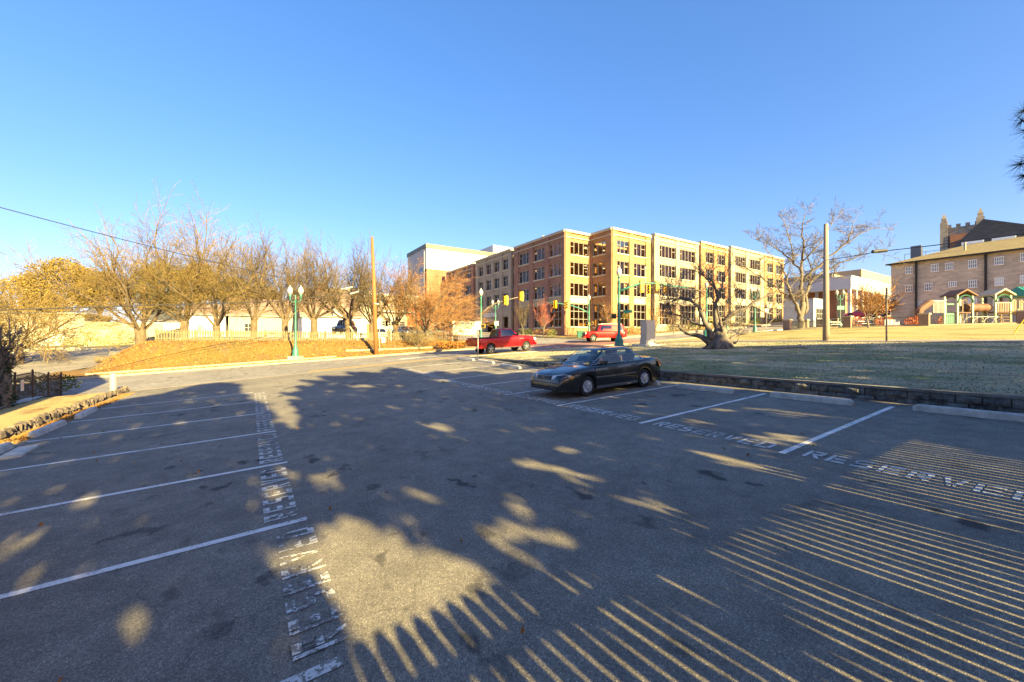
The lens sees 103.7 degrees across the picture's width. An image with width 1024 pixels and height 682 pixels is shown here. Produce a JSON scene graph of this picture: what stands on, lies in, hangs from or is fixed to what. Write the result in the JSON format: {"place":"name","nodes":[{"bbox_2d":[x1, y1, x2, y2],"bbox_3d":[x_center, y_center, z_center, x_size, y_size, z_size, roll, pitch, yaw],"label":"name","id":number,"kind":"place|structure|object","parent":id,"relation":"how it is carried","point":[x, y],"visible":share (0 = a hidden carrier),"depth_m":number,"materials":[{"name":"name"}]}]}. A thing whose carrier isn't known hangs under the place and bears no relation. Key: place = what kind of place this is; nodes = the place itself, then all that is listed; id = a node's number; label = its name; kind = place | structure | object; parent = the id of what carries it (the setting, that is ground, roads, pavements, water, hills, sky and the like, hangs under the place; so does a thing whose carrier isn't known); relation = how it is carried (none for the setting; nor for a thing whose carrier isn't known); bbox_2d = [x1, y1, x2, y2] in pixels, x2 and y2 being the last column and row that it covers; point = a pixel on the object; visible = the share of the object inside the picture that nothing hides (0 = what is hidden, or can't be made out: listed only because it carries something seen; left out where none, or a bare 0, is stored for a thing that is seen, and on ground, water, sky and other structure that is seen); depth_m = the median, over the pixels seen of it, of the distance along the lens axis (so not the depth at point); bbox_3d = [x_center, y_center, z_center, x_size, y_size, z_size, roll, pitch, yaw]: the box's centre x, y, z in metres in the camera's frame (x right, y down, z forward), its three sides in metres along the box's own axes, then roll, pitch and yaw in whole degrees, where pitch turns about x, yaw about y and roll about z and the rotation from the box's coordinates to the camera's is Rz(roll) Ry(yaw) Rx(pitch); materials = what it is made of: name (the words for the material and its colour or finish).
{"place":"outdoors","nodes":[
{"label":"outdoors","id":0,"kind":"place"},
{"bbox_2d":[0,444,39,460],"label":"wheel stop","id":1,"kind":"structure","parent":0,"point":[20,451],"depth_m":8.26,"materials":[{"name":"white concrete"}]},
{"bbox_2d":[0,393,102,428],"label":"pavement","id":2,"kind":"structure","parent":0,"point":[21,412],"depth_m":13.61,"materials":[{"name":"beige concrete"}]},
{"bbox_2d":[34,373,82,395],"bbox_3d":[-21.722,2.041,18.576,2.644,1.084,1.223,0,0,-33],"label":"shrub","id":3,"kind":"object","parent":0,"point":[67,385],"visible":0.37,"depth_m":18.85,"materials":[{"name":"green plant"}]},
{"bbox_2d":[10,346,131,380],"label":"driveway","id":4,"kind":"structure","parent":0,"point":[80,358],"depth_m":35.94,"materials":[{"name":"concrete"}]},
{"bbox_2d":[0,242,149,364],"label":"street tree","id":5,"kind":"object","parent":4,"relation":"on","point":[34,317],"visible":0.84,"depth_m":34.62,"materials":[{"name":"brown plant"}]},
{"bbox_2d":[41,341,463,378],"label":"bank","id":6,"kind":"structure","parent":0,"point":[187,346],"depth_m":31.42,"materials":[{"name":"brown plant"}]},
{"bbox_2d":[287,286,303,360],"bbox_3d":[-17.694,-1.355,32.898,1.300,6.427,0.840,0,0,0],"label":"street lamp","id":7,"kind":"object","parent":6,"relation":"on","point":[295,354],"visible":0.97,"depth_m":32.82,"materials":[{"name":"green metal"}]},
{"bbox_2d":[155,329,457,340],"bbox_3d":[-16.826,-0.308,38.085,25.657,1.281,0.196,0,0,-33],"label":"picket fence","id":8,"kind":"object","parent":6,"relation":"on","point":[335,336],"visible":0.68,"depth_m":35.58,"materials":[{"name":"white wood"}]},
{"bbox_2d":[401,313,451,349],"bbox_3d":[-9.381,-0.639,39.672,4.929,4.223,4.767,0,0,30],"label":"twiggy shrub","id":9,"kind":"object","parent":6,"relation":"on","point":[415,335],"visible":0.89,"depth_m":39.36,"materials":[{"name":"brown plant"}]},
{"bbox_2d":[376,253,494,341],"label":"street tree","id":10,"kind":"object","parent":6,"relation":"on","point":[421,308],"visible":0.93,"depth_m":42.08,"materials":[{"name":"brown plant"}]},
{"bbox_2d":[70,336,436,370],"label":"back yard","id":11,"kind":"structure","parent":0,"point":[90,365],"depth_m":42.70,"materials":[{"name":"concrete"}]},
{"bbox_2d":[0,203,227,344],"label":"street tree","id":12,"kind":"object","parent":11,"relation":"on","point":[140,334],"visible":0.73,"depth_m":35.77,"materials":[{"name":"brown plant"}]},
{"bbox_2d":[57,177,258,339],"bbox_3d":[-31.279,-7.007,38.063,18.678,14.463,12.523,0,0,13],"label":"street tree","id":13,"kind":"object","parent":11,"relation":"on","point":[184,322],"visible":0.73,"depth_m":36.51,"materials":[{"name":"brown plant"}]},
{"bbox_2d":[117,223,284,339],"bbox_3d":[-27.845,-5.864,37.799,11.020,12.149,16.437,0,0,-18],"label":"street tree","id":14,"kind":"object","parent":11,"relation":"on","point":[217,320],"visible":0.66,"depth_m":36.87,"materials":[{"name":"brown plant"}]},
{"bbox_2d":[182,304,228,337],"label":"white garage","id":15,"kind":"structure","parent":11,"relation":"on","point":[198,322],"depth_m":59.37,"materials":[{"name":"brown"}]},
{"bbox_2d":[202,207,297,339],"bbox_3d":[-25.806,-6.075,38.861,9.444,12.695,11.069,0,0,17],"label":"street tree","id":16,"kind":"object","parent":11,"relation":"on","point":[254,318],"visible":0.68,"depth_m":38.51,"materials":[{"name":"brown plant"}]},
{"bbox_2d":[227,299,297,336],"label":"workshop","id":17,"kind":"structure","parent":11,"relation":"on","point":[270,321],"depth_m":64.56,"materials":[{"name":"white paint"}]},
{"bbox_2d":[224,225,345,339],"bbox_3d":[-22.395,-5.632,38.903,9.962,11.807,8.500,0,0,32],"label":"street tree","id":18,"kind":"object","parent":11,"relation":"on","point":[285,320],"visible":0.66,"depth_m":39.40,"materials":[{"name":"brown plant"}]},
{"bbox_2d":[266,226,359,339],"bbox_3d":[-19.383,-5.876,39.408,9.007,12.350,10.457,0,0,-2],"label":"street tree","id":19,"kind":"object","parent":11,"relation":"on","point":[313,317],"visible":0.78,"depth_m":39.66,"materials":[{"name":"brown plant"}]},
{"bbox_2d":[296,292,362,337],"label":"warehouse","id":20,"kind":"structure","parent":11,"relation":"on","point":[327,321],"depth_m":62.03,"materials":[{"name":"white paint"}]},
{"bbox_2d":[286,230,386,340],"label":"street tree","id":21,"kind":"object","parent":11,"relation":"on","point":[347,318],"visible":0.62,"depth_m":41.90,"materials":[{"name":"brown plant"}]},
{"bbox_2d":[332,320,356,333],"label":"parked car","id":22,"kind":"object","parent":11,"relation":"on","point":[339,327],"visible":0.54,"depth_m":45.84,"materials":[{"name":"grey metal"}]},
{"bbox_2d":[361,318,380,337],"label":"office","id":23,"kind":"structure","parent":11,"relation":"on","point":[365,326],"depth_m":66.47,"materials":[{"name":"white paint"}]},
{"bbox_2d":[335,239,420,332],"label":"street tree","id":24,"kind":"object","parent":11,"relation":"on","point":[369,314],"visible":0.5,"depth_m":42.74,"materials":[{"name":"brown plant"}]},
{"bbox_2d":[340,261,423,340],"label":"street tree","id":25,"kind":"object","parent":11,"relation":"on","point":[395,322],"visible":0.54,"depth_m":42.65,"materials":[{"name":"brown plant"}]},
{"bbox_2d":[17,316,890,404],"bbox_3d":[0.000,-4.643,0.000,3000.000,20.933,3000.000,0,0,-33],"label":"ground","id":26,"kind":"structure","parent":0,"point":[489,330],"depth_m":56.08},
{"bbox_2d":[0,315,50,408],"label":"ivy tree","id":27,"kind":"object","parent":26,"relation":"on","point":[7,361],"visible":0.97,"depth_m":13.77,"materials":[{"name":"grey plant"}]},
{"bbox_2d":[0,275,58,311],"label":"evergreen tree","id":28,"kind":"object","parent":26,"relation":"on","point":[2,282],"visible":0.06,"depth_m":68.47,"materials":[{"name":"yellow plant"}]},
{"bbox_2d":[0,369,61,404],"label":"iron fence","id":29,"kind":"object","parent":26,"relation":"on","point":[28,390],"visible":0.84,"depth_m":16.18,"materials":[{"name":"black metal"}]},
{"bbox_2d":[4,255,106,312],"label":"evergreen tree","id":30,"kind":"object","parent":26,"relation":"on","point":[62,260],"visible":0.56,"depth_m":64.69,"materials":[{"name":"yellow plant"}]},
{"bbox_2d":[1,311,112,346],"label":"corner house","id":31,"kind":"structure","parent":26,"relation":"on","point":[64,337],"depth_m":60.64,"materials":[{"name":"grey"}]},
{"bbox_2d":[54,336,134,345],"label":"shrub","id":32,"kind":"object","parent":26,"relation":"on","point":[101,340],"visible":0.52,"depth_m":52.89,"materials":[{"name":"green plant"}]},
{"bbox_2d":[65,268,132,314],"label":"evergreen tree","id":33,"kind":"object","parent":26,"relation":"on","point":[102,311],"visible":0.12,"depth_m":71.03,"materials":[{"name":"green plant"}]},
{"bbox_2d":[84,322,162,345],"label":"garden wall","id":34,"kind":"structure","parent":26,"relation":"on","point":[150,330],"depth_m":58.76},
{"bbox_2d":[130,261,186,310],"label":"evergreen tree","id":35,"kind":"object","parent":26,"relation":"on","point":[159,288],"visible":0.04,"depth_m":67.81,"materials":[{"name":"green plant"}]},
{"bbox_2d":[147,307,183,331],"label":"storage shed","id":36,"kind":"structure","parent":26,"relation":"on","point":[171,326],"depth_m":67.86,"materials":[{"name":"paint"}]},
{"bbox_2d":[85,356,335,374],"bbox_3d":[-21.467,1.827,30.414,15.200,1.116,0.160,0,0,-33],"label":"pavement edging","id":37,"kind":"object","parent":26,"relation":"on","point":[98,373],"visible":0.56,"depth_m":29.31,"materials":[{"name":"grey concrete"}]},
{"bbox_2d":[0,340,466,443],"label":"fallen leaves","id":38,"kind":"object","parent":26,"relation":"on","point":[16,438],"visible":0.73,"depth_m":31.01,"materials":[{"name":"orange plant"}]},
{"bbox_2d":[76,348,468,378],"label":"kerb","id":39,"kind":"structure","parent":26,"relation":"on","point":[100,376],"depth_m":29.85,"materials":[{"name":"grey concrete"}]},
{"bbox_2d":[364,293,420,331],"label":"shop block","id":40,"kind":"structure","parent":26,"relation":"on","point":[385,325],"depth_m":90.90,"materials":[{"name":"white paint"}]},
{"bbox_2d":[407,243,510,330],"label":"office building","id":41,"kind":"structure","parent":26,"relation":"on","point":[442,259],"depth_m":94.68,"materials":[{"name":"concrete"}]},
{"bbox_2d":[446,227,783,335],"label":"brick office building","id":42,"kind":"structure","parent":26,"relation":"on","point":[574,268],"depth_m":66.44,"materials":[{"name":"beige brick"}]},
{"bbox_2d":[646,300,666,335],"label":"young tree","id":43,"kind":"object","parent":26,"relation":"on","point":[655,318],"visible":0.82,"depth_m":54.91,"materials":[{"name":"yellow plant"}]},
{"bbox_2d":[478,357,1023,413],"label":"retaining wall","id":44,"kind":"structure","parent":26,"relation":"on","point":[1010,403],"depth_m":10.64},
{"bbox_2d":[783,298,822,326],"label":"block shed","id":45,"kind":"structure","parent":26,"relation":"on","point":[815,310],"depth_m":63.27,"materials":[{"name":"grey paint"}]},
{"bbox_2d":[749,269,890,316],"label":"distant offices","id":46,"kind":"structure","parent":26,"relation":"on","point":[866,274],"depth_m":147.09,"materials":[{"name":"concrete"}]},
{"bbox_2d":[753,275,890,318],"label":"colonnade building","id":47,"kind":"structure","parent":26,"relation":"on","point":[840,284],"depth_m":88.86,"materials":[{"name":"concrete"}]},
{"bbox_2d":[859,295,898,324],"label":"maple tree","id":48,"kind":"object","parent":26,"relation":"on","point":[876,312],"visible":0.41,"depth_m":61.60,"materials":[{"name":"orange plant"}]},
{"bbox_2d":[851,322,1017,327],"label":"playground kerb","id":49,"kind":"structure","parent":26,"relation":"on","point":[936,324],"depth_m":38.03,"materials":[{"name":"beige concrete"}]},
{"bbox_2d":[885,236,1023,324],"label":"stone hall","id":50,"kind":"structure","parent":26,"relation":"on","point":[978,268],"depth_m":56.57,"materials":[{"name":"brown"}]},
{"bbox_2d":[904,219,1023,259],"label":"gabled hall","id":51,"kind":"structure","parent":26,"relation":"on","point":[985,228],"depth_m":90.99,"materials":[{"name":"stone"}]},
{"bbox_2d":[940,208,984,250],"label":"church tower","id":52,"kind":"structure","parent":51,"relation":"on","point":[957,233],"depth_m":103.76,"materials":[{"name":"stone"}]},
{"bbox_2d":[27,317,890,399],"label":"road","id":53,"kind":"structure","parent":0,"point":[131,382],"depth_m":26.14,"materials":[{"name":"grey asphalt"}]},
{"bbox_2d":[26,357,457,401],"bbox_3d":[-12.612,1.923,23.410,22.400,1.557,0.400,0,0,-33],"label":"gutter","id":54,"kind":"object","parent":53,"relation":"on","point":[273,376],"visible":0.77,"depth_m":22.75,"materials":[{"name":"grey concrete"}]},
{"bbox_2d":[465,328,536,353],"bbox_3d":[-0.880,-0.060,33.133,5.768,1.987,2.380,-4,2,-33],"label":"pickup truck","id":55,"kind":"object","parent":53,"relation":"on","point":[505,338],"visible":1,"depth_m":32.32,"materials":[{"name":"red metal"}]},
{"bbox_2d":[530,340,639,348],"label":"intersection paving","id":56,"kind":"structure","parent":53,"relation":"on","point":[566,345],"depth_m":41.26,"materials":[{"name":"grey asphalt"}]},
{"bbox_2d":[581,324,626,341],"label":"sport utility car","id":57,"kind":"object","parent":56,"relation":"on","point":[605,331],"visible":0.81,"depth_m":43.67,"materials":[{"name":"red metal"}]},
{"bbox_2d":[389,330,586,344],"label":"cross street","id":58,"kind":"structure","parent":0,"point":[541,340],"depth_m":52.30,"materials":[{"name":"grey asphalt"}]},
{"bbox_2d":[532,296,555,337],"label":"young tree","id":59,"kind":"object","parent":58,"relation":"on","point":[543,322],"visible":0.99,"depth_m":55.84,"materials":[{"name":"red plant"}]},
{"bbox_2d":[440,330,581,338],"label":"side pavement","id":60,"kind":"structure","parent":0,"point":[531,334],"depth_m":60.18,"materials":[{"name":"grey concrete"}]},
{"bbox_2d":[547,295,592,330],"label":"signal pole","id":61,"kind":"object","parent":60,"relation":"on","point":[588,323],"visible":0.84,"depth_m":53.91,"materials":[{"name":"green"}]},
{"bbox_2d":[0,357,1023,681],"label":"parking lot","id":62,"kind":"structure","parent":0,"point":[656,553],"depth_m":4.19,"materials":[{"name":"grey asphalt"}]},
{"bbox_2d":[27,420,66,437],"bbox_3d":[-12.136,2.279,10.536,0.180,0.145,1.860,-3,1,-32],"label":"wheel stop","id":63,"kind":"object","parent":62,"relation":"on","point":[43,430],"visible":0.95,"depth_m":10.32,"materials":[{"name":"concrete"}]},
{"bbox_2d":[0,386,129,439],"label":"rubble kerb","id":64,"kind":"structure","parent":62,"relation":"on","point":[18,427],"depth_m":12.07,"materials":[{"name":"grey stone"}]},
{"bbox_2d":[74,406,97,418],"bbox_3d":[-13.674,2.290,12.935,0.180,0.145,1.860,-3,2,-35],"label":"wheel stop","id":65,"kind":"object","parent":62,"relation":"on","point":[85,413],"visible":1,"depth_m":12.67,"materials":[{"name":"concrete"}]},
{"bbox_2d":[257,434,349,660],"bbox_3d":[-3.444,2.126,5.969,0.460,0.021,7.682,0,0,-33],"label":"faded lettering","id":66,"kind":"object","parent":62,"relation":"on","point":[297,648],"visible":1,"depth_m":3.57,"materials":[{"name":"paint"}]},
{"bbox_2d":[280,655,343,681],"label":"faded line","id":67,"kind":"object","parent":62,"relation":"on","point":[320,669],"visible":1,"depth_m":2.60,"materials":[{"name":"paint"}]},
{"bbox_2d":[254,368,564,431],"bbox_3d":[-5.411,1.857,15.499,7.560,0.559,14.037,0,0,-33],"label":"reserved lettering","id":68,"kind":"object","parent":62,"relation":"on","point":[486,388],"visible":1,"depth_m":12.82,"materials":[{"name":"paint"}]},
{"bbox_2d":[531,346,660,395],"bbox_3d":[3.013,0.937,14.072,4.830,1.478,2.100,-3,2,-33],"label":"parked sedan","id":69,"kind":"object","parent":62,"relation":"on","point":[586,375],"visible":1,"depth_m":13.25,"materials":[{"name":"black metal"}]},
{"bbox_2d":[677,383,734,393],"bbox_3d":[6.158,1.512,12.897,0.180,0.145,1.860,-3,2,-33],"label":"wheel stop","id":70,"kind":"object","parent":62,"relation":"on","point":[708,388],"visible":1,"depth_m":12.75,"materials":[{"name":"concrete"}]},
{"bbox_2d":[566,404,1023,500],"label":"reserved lettering","id":71,"kind":"object","parent":62,"relation":"on","point":[1016,496],"visible":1,"depth_m":5.91,"materials":[{"name":"paint"}]},
{"bbox_2d":[770,392,854,405],"bbox_3d":[7.836,1.505,10.613,0.180,0.145,1.860,-3,2,-33],"label":"wheel stop","id":72,"kind":"object","parent":62,"relation":"on","point":[829,400],"visible":1,"depth_m":10.46,"materials":[{"name":"concrete"}]},
{"bbox_2d":[912,404,1023,421],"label":"wheel stop","id":73,"kind":"object","parent":62,"relation":"on","point":[1006,416],"visible":1,"depth_m":8.35,"materials":[{"name":"concrete"}]},
{"bbox_2d":[0,0,1023,322],"label":"sky","id":74,"kind":"structure","parent":0,"point":[466,124],"materials":[{"name":"blue"}]},
{"bbox_2d":[554,320,781,337],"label":"road","id":75,"kind":"structure","parent":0,"point":[573,336],"depth_m":62.21,"materials":[{"name":"grey asphalt"}]},
{"bbox_2d":[579,319,829,339],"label":"garage pavement","id":76,"kind":"structure","parent":0,"point":[680,332],"depth_m":61.17,"materials":[{"name":"grey concrete"}]},
{"bbox_2d":[474,338,1023,394],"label":"lawn","id":77,"kind":"structure","parent":0,"point":[972,371],"depth_m":15.66,"materials":[{"name":"green plant"}]},
{"bbox_2d":[632,320,665,346],"bbox_3d":[10.746,-0.536,31.645,2.200,2.200,1.400,0,0,-29],"label":"signal cabinet","id":78,"kind":"object","parent":77,"relation":"on","point":[647,333],"visible":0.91,"depth_m":31.30,"materials":[{"name":"metal"}]},
{"bbox_2d":[611,267,687,345],"bbox_3d":[11.239,-2.814,33.097,6.266,6.681,0.796,0,0,-2],"label":"signal pole","id":79,"kind":"object","parent":77,"relation":"on","point":[619,339],"visible":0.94,"depth_m":32.92,"materials":[{"name":"green metal"}]},
{"bbox_2d":[627,243,802,348],"bbox_3d":[12.524,-2.667,25.138,10.804,6.611,5.065,0,0,0],"label":"pruned tree","id":80,"kind":"object","parent":77,"relation":"on","point":[717,337],"visible":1,"depth_m":24.72,"materials":[{"name":"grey plant"}]},
{"bbox_2d":[885,287,887,340],"bbox_3d":[21.775,-1.497,23.391,0.078,3.250,0.105,0,0,-33],"label":"signpost","id":81,"kind":"object","parent":77,"relation":"on","point":[886,313],"visible":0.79,"depth_m":23.37,"materials":[{"name":"brown metal"}]},
{"bbox_2d":[791,312,1015,328],"bbox_3d":[40.277,-2.259,49.514,15.781,1.905,24.748,0,0,12],"label":"playground fence","id":82,"kind":"object","parent":77,"relation":"on","point":[796,324],"visible":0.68,"depth_m":39.70,"materials":[{"name":"black metal"}]},
{"bbox_2d":[918,313,931,325],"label":"brick pillar","id":83,"kind":"structure","parent":77,"relation":"on","point":[924,319],"depth_m":38.35,"materials":[{"name":"brick"}]},
{"bbox_2d":[1004,101,1023,193],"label":"pine tree","id":84,"kind":"object","parent":77,"relation":"on","point":[1017,164],"visible":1,"depth_m":7.42,"materials":[{"name":"green plant"}]},
{"bbox_2d":[631,339,1023,343],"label":"footpath","id":85,"kind":"structure","parent":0,"point":[950,340],"depth_m":23.35,"materials":[{"name":"beige concrete"}]},
{"bbox_2d":[822,223,829,340],"bbox_3d":[20.517,-3.576,26.297,0.370,8.139,0.380,0,0,-33],"label":"utility pole","id":86,"kind":"object","parent":85,"relation":"on","point":[826,332],"visible":0.79,"depth_m":26.18,"materials":[{"name":"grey wood"}]},
{"bbox_2d":[827,233,1023,259],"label":"power cable","id":87,"kind":"object","parent":86,"relation":"attached to","point":[937,244],"visible":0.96,"depth_m":16.61,"materials":[{"name":"grey plastic"}]},
{"bbox_2d":[656,324,1023,341],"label":"sunny lawn","id":88,"kind":"structure","parent":0,"point":[997,331],"depth_m":30.52,"materials":[{"name":"plant"}]},
{"bbox_2d":[647,281,712,336],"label":"signal pole","id":89,"kind":"object","parent":88,"relation":"on","point":[706,313],"visible":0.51,"depth_m":45.91,"materials":[{"name":"green"}]},
{"bbox_2d":[844,274,908,327],"bbox_3d":[35.676,-3.886,39.709,4.436,5.947,3.763,0,0,22],"label":"young tree","id":90,"kind":"object","parent":88,"relation":"on","point":[875,297],"visible":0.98,"depth_m":39.32,"materials":[{"name":"brown plant"}]},
{"bbox_2d":[915,289,977,323],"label":"play tower","id":91,"kind":"structure","parent":0,"point":[948,318],"depth_m":42.49,"materials":[{"name":"green"}]},
{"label":"playground ground","id":92,"kind":"structure","parent":0,"visible":0},
{"bbox_2d":[716,194,903,327],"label":"bare tree","id":93,"kind":"object","parent":92,"relation":"on","point":[802,310],"visible":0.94,"depth_m":51.45,"materials":[{"name":"brown plant"}]},
{"bbox_2d":[961,303,992,322],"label":"play tunnel","id":94,"kind":"structure","parent":92,"relation":"on","point":[986,308],"depth_m":42.70,"materials":[{"name":"brown plastic"}]},
{"bbox_2d":[976,288,1023,322],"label":"play tower","id":95,"kind":"structure","parent":92,"relation":"on","point":[998,293],"depth_m":42.39,"materials":[{"name":"beige"}]},
{"bbox_2d":[999,286,1023,321],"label":"playground structure","id":96,"kind":"object","parent":92,"relation":"on","point":[1018,292],"visible":0.75,"depth_m":42.99,"materials":[{"name":"teal"}]},
{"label":"corner verge","id":97,"kind":"structure","parent":0,"visible":0},
{"bbox_2d":[452,321,476,340],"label":"notice board","id":98,"kind":"object","parent":97,"relation":"on","point":[467,328],"visible":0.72,"depth_m":43.47,"materials":[{"name":"grey"}]},
{"bbox_2d":[479,289,523,336],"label":"signal pole","id":99,"kind":"object","parent":97,"relation":"on","point":[506,299],"visible":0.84,"depth_m":43.90,"materials":[{"name":"green"}]},
{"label":"leafy pavement","id":100,"kind":"structure","parent":0,"visible":0},
{"bbox_2d":[371,237,384,354],"bbox_3d":[-12.070,-3.794,36.256,1.270,11.128,0.454,0,0,-18],"label":"utility pole","id":101,"kind":"object","parent":100,"relation":"on","point":[375,327],"visible":0.87,"depth_m":36.07,"materials":[{"name":"brown wood"}]},
{"bbox_2d":[0,207,370,294],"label":"power cable","id":102,"kind":"object","parent":101,"relation":"attached to","point":[155,247],"visible":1,"depth_m":17.59,"materials":[{"name":"grey plastic"}]},
{"bbox_2d":[0,295,370,313],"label":"power cable","id":103,"kind":"object","parent":101,"relation":"attached to","point":[158,309],"visible":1,"depth_m":22.86,"materials":[{"name":"grey plastic"}]},
{"bbox_2d":[0,290,372,310],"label":"power cable","id":104,"kind":"object","parent":101,"relation":"attached to","point":[162,305],"visible":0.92,"depth_m":22.87,"materials":[{"name":"grey plastic"}]},
{"bbox_2d":[436,341,466,348],"bbox_3d":[-5.480,0.420,40.497,4.302,0.836,1.307,0,0,-33],"label":"grass clump","id":105,"kind":"object","parent":100,"relation":"on","point":[445,344],"visible":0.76,"depth_m":39.85,"materials":[{"name":"orange plant"}]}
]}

